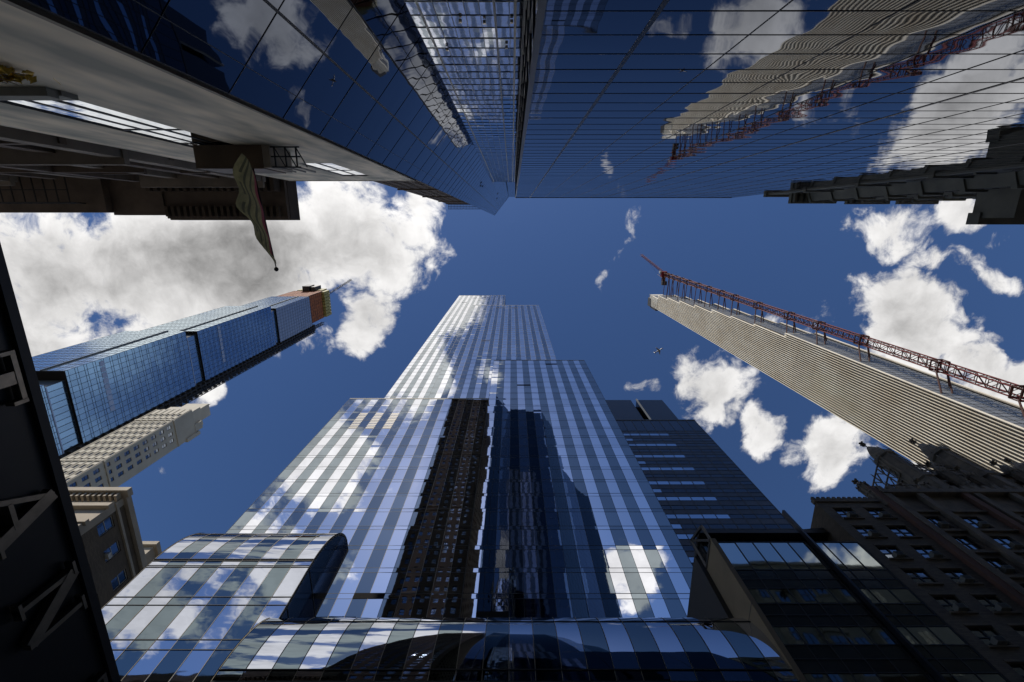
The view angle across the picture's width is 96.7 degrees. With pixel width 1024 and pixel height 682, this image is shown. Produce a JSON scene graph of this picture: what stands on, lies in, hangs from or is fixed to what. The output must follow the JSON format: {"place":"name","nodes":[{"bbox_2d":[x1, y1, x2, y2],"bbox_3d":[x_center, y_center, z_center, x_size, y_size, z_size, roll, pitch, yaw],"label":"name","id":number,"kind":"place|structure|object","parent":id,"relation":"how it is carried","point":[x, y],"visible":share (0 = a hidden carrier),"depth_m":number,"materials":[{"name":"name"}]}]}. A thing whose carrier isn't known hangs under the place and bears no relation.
{"place":"outdoors","nodes":[
{"label":"outdoors","id":0,"kind":"place"},
{"bbox_2d":[68,487,161,607],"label":"old hotel","id":1,"kind":"structure","parent":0,"point":[120,554],"depth_m":54.08,"materials":[{"name":"stone"}]},
{"bbox_2d":[97,516,113,536],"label":"window","id":2,"kind":"structure","parent":1,"relation":"in","point":[107,524],"depth_m":52.78,"materials":[{"name":"blue glass"}]},
{"bbox_2d":[103,541,119,561],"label":"window","id":3,"kind":"structure","parent":1,"relation":"in","point":[114,549],"depth_m":53.62,"materials":[{"name":"blue glass"}]},
{"bbox_2d":[111,569,126,590],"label":"window","id":4,"kind":"structure","parent":1,"relation":"in","point":[119,579],"depth_m":54.65,"materials":[{"name":"blue glass"}]},
{"bbox_2d":[60,404,210,486],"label":"apartment tower","id":5,"kind":"structure","parent":0,"point":[120,456],"depth_m":135.05,"materials":[{"name":"beige concrete"}]},
{"bbox_2d":[0,125,299,219],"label":"brown hall","id":6,"kind":"structure","parent":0,"point":[43,173],"depth_m":45.91,"materials":[{"name":"grey"}]},
{"bbox_2d":[0,181,1023,551],"label":"sky","id":7,"kind":"structure","parent":0,"point":[918,278],"materials":[{"name":"blue"}]},
{"bbox_2d":[763,164,1023,224],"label":"bay building","id":8,"kind":"structure","parent":0,"point":[997,193],"depth_m":43.51,"materials":[{"name":"stone"}]},
{"bbox_2d":[872,182,905,184],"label":"window","id":9,"kind":"structure","parent":8,"relation":"in","point":[886,182],"depth_m":46.00,"materials":[{"name":"glass"}]},
{"bbox_2d":[906,178,944,180],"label":"window","id":10,"kind":"structure","parent":8,"relation":"in","point":[923,179],"depth_m":42.78,"materials":[{"name":"glass"}]},
{"bbox_2d":[926,195,947,196],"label":"window","id":11,"kind":"structure","parent":8,"relation":"in","point":[940,195],"depth_m":50.86,"materials":[{"name":"grey glass"}]},
{"bbox_2d":[939,190,959,192],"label":"window","id":12,"kind":"structure","parent":8,"relation":"in","point":[953,190],"depth_m":43.39,"materials":[{"name":"grey glass"}]},
{"bbox_2d":[950,173,996,176],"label":"window","id":13,"kind":"structure","parent":8,"relation":"in","point":[969,174],"depth_m":37.55,"materials":[{"name":"glass"}]},
{"bbox_2d":[979,186,1010,189],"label":"window","id":14,"kind":"structure","parent":8,"relation":"in","point":[1006,186],"depth_m":39.20,"materials":[{"name":"grey glass"}]},
{"bbox_2d":[1005,167,1023,170],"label":"window","id":15,"kind":"structure","parent":8,"relation":"in","point":[1015,169],"depth_m":34.85,"materials":[{"name":"glass"}]},
{"bbox_2d":[851,438,1023,594],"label":"gothic building","id":16,"kind":"structure","parent":0,"point":[969,507],"depth_m":47.51,"materials":[{"name":"stone"}]},
{"bbox_2d":[926,518,951,527],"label":"window","id":17,"kind":"structure","parent":16,"relation":"in","point":[938,522],"depth_m":43.53,"materials":[{"name":"blue glass"}]},
{"bbox_2d":[953,537,982,548],"bbox_3d":[41.150,18.432,41.322,1.900,1.800,0.120,0,-76,0],"label":"window","id":18,"kind":"structure","parent":16,"relation":"in","point":[965,541],"depth_m":41.38,"materials":[{"name":"blue glass"}]},
{"bbox_2d":[962,518,991,527],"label":"window","id":19,"kind":"structure","parent":16,"relation":"in","point":[975,522],"depth_m":43.86,"materials":[{"name":"blue glass"}]},
{"bbox_2d":[984,559,1018,573],"bbox_3d":[41.150,18.889,38.445,1.900,1.800,0.675,0,-76,0],"label":"window","id":20,"kind":"structure","parent":16,"relation":"in","point":[1006,569],"depth_m":38.00,"materials":[{"name":"blue"}]},
{"bbox_2d":[991,537,1023,548],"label":"window","id":21,"kind":"structure","parent":16,"relation":"in","point":[1006,542],"depth_m":41.27,"materials":[{"name":"blue glass"}]},
{"bbox_3d":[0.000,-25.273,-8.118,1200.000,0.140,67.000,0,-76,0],"label":"pavement","id":22,"kind":"structure","parent":0,"visible":0},
{"bbox_2d":[0,243,120,681],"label":"entrance canopy","id":23,"kind":"object","parent":22,"relation":"on","point":[53,628],"visible":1,"depth_m":3.13,"materials":[{"name":"black metal"}]},
{"bbox_2d":[0,0,415,180],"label":"stone front","id":24,"kind":"object","parent":22,"relation":"on","point":[106,92],"visible":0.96,"depth_m":17.70,"materials":[{"name":"grey stone"}]},
{"bbox_2d":[0,65,59,84],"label":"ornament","id":25,"kind":"object","parent":24,"relation":"attached to","point":[7,75],"visible":1,"depth_m":12.76,"materials":[{"name":"gold metal"}]},
{"bbox_2d":[1,101,233,146],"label":"window","id":26,"kind":"structure","parent":24,"relation":"in","point":[79,110],"depth_m":19.45,"materials":[{"name":"grey glass"}]},
{"bbox_2d":[252,168,278,271],"bbox_3d":[-14.713,-7.027,27.301,0.296,3.079,6.051,9,-76,-2],"label":"flagpole","id":27,"kind":"object","parent":24,"relation":"attached to","point":[276,269],"visible":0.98,"depth_m":27.11,"materials":[{"name":"grey metal"}]},
{"bbox_2d":[233,153,275,262],"bbox_3d":[-14.397,-7.262,25.966,0.604,4.764,6.016,9,-76,-2],"label":"flag","id":28,"kind":"object","parent":27,"relation":"hanging from","point":[248,205],"visible":1,"depth_m":24.91,"materials":[{"name":"fabric"}]},
{"bbox_2d":[301,163,367,175],"bbox_3d":[-14.200,-14.007,37.178,2.400,9.000,0.070,0,-76,0],"label":"window","id":29,"kind":"structure","parent":24,"relation":"in","point":[330,167],"depth_m":37.06,"materials":[{"name":"white glass"}]},
{"bbox_2d":[374,180,478,208],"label":"brick tower","id":30,"kind":"structure","parent":22,"relation":"on","point":[417,187],"depth_m":132.39,"materials":[{"name":"black"}]},
{"bbox_2d":[23,0,1023,214],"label":"wedge tower","id":31,"kind":"structure","parent":22,"relation":"on","point":[490,106],"depth_m":16.74,"materials":[{"name":"blue glass"}]},
{"bbox_3d":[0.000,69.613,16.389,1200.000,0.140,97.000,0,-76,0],"label":"pavement","id":32,"kind":"structure","parent":0,"visible":0},
{"bbox_2d":[32,285,331,458],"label":"blue tower","id":33,"kind":"structure","parent":32,"relation":"on","point":[94,390],"depth_m":234.09,"materials":[{"name":"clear glass"}]},
{"bbox_2d":[330,279,351,293],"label":"crane jib","id":34,"kind":"object","parent":33,"relation":"on","point":[341,286],"visible":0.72,"depth_m":456.47,"materials":[{"name":"grey metal"}]},
{"bbox_2d":[101,295,806,681],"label":"striped tower","id":35,"kind":"structure","parent":32,"relation":"on","point":[471,497],"depth_m":53.72,"materials":[{"name":"glass"}]},
{"bbox_2d":[606,399,795,564],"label":"black tower","id":36,"kind":"structure","parent":32,"relation":"on","point":[696,476],"depth_m":78.01,"materials":[{"name":"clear glass"}]},
{"bbox_2d":[641,254,1023,416],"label":"tower crane","id":37,"kind":"object","parent":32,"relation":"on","point":[938,368],"visible":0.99,"depth_m":173.72,"materials":[{"name":"red metal"}]},
{"bbox_2d":[648,294,1023,472],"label":"slim tower","id":38,"kind":"structure","parent":32,"relation":"on","point":[896,406],"depth_m":163.84,"materials":[{"name":"beige concrete"}]},
{"bbox_2d":[687,510,1008,681],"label":"ribbon building","id":39,"kind":"structure","parent":32,"relation":"on","point":[813,604],"depth_m":34.53,"materials":[{"name":"grey"}]},
{"bbox_2d":[810,486,1023,681],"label":"brick apartments","id":40,"kind":"structure","parent":32,"relation":"on","point":[978,607],"depth_m":37.71,"materials":[{"name":"brown brick"}]},
{"bbox_2d":[834,509,858,516],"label":"window","id":41,"kind":"structure","parent":40,"relation":"in","point":[843,512],"depth_m":45.37,"materials":[{"name":"blue glass"}]},
{"bbox_2d":[854,527,881,535],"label":"window","id":42,"kind":"structure","parent":40,"relation":"in","point":[865,531],"depth_m":42.74,"materials":[{"name":"blue glass"}]},
{"bbox_2d":[866,509,890,516],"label":"window","id":43,"kind":"structure","parent":40,"relation":"in","point":[875,512],"depth_m":45.37,"materials":[{"name":"blue glass"}]},
{"bbox_2d":[877,547,906,557],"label":"window","id":44,"kind":"structure","parent":40,"relation":"in","point":[888,551],"depth_m":40.12,"materials":[{"name":"blue glass"}]},
{"bbox_2d":[888,527,915,535],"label":"window","id":45,"kind":"structure","parent":40,"relation":"in","point":[900,531],"depth_m":43.01,"materials":[{"name":"blue glass"}]},
{"bbox_2d":[903,570,935,582],"bbox_3d":[33.500,19.451,37.377,1.900,1.650,0.120,0,-76,0],"label":"window","id":46,"kind":"structure","parent":40,"relation":"in","point":[917,575],"depth_m":37.54,"materials":[{"name":"blue glass"}]},
{"bbox_2d":[913,547,942,557],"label":"window","id":47,"kind":"structure","parent":40,"relation":"in","point":[924,551],"depth_m":40.07,"materials":[{"name":"blue glass"}]},
{"bbox_2d":[933,597,970,610],"bbox_3d":[33.500,19.883,34.596,1.900,1.650,0.675,0,-76,0],"label":"window","id":48,"kind":"structure","parent":40,"relation":"in","point":[949,603],"depth_m":34.62,"materials":[{"name":"grey glass"}]},
{"bbox_2d":[941,570,975,582],"bbox_3d":[36.700,19.182,37.307,1.900,1.650,0.675,0,-76,0],"label":"window","id":49,"kind":"structure","parent":40,"relation":"in","point":[956,575],"depth_m":37.35,"materials":[{"name":"blue"}]},
{"bbox_2d":[968,628,1010,644],"bbox_3d":[33.500,20.583,31.885,1.900,1.650,0.675,0,-76,0],"label":"window","id":50,"kind":"structure","parent":40,"relation":"in","point":[988,636],"depth_m":31.94,"materials":[{"name":"grey glass"}]},
{"bbox_2d":[974,597,1012,610],"bbox_3d":[36.700,19.883,34.596,1.900,1.650,0.675,0,-76,0],"label":"window","id":51,"kind":"structure","parent":40,"relation":"in","point":[992,603],"depth_m":34.62,"materials":[{"name":"grey glass"}]},
{"bbox_2d":[1008,664,1023,677],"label":"window","id":52,"kind":"structure","parent":40,"relation":"in","point":[1019,668],"depth_m":29.78,"materials":[{"name":"grey glass"}]},
{"bbox_2d":[1013,628,1023,636],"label":"window","id":53,"kind":"structure","parent":40,"relation":"in","point":[1020,630],"depth_m":32.56,"materials":[{"name":"grey glass"}]}
]}

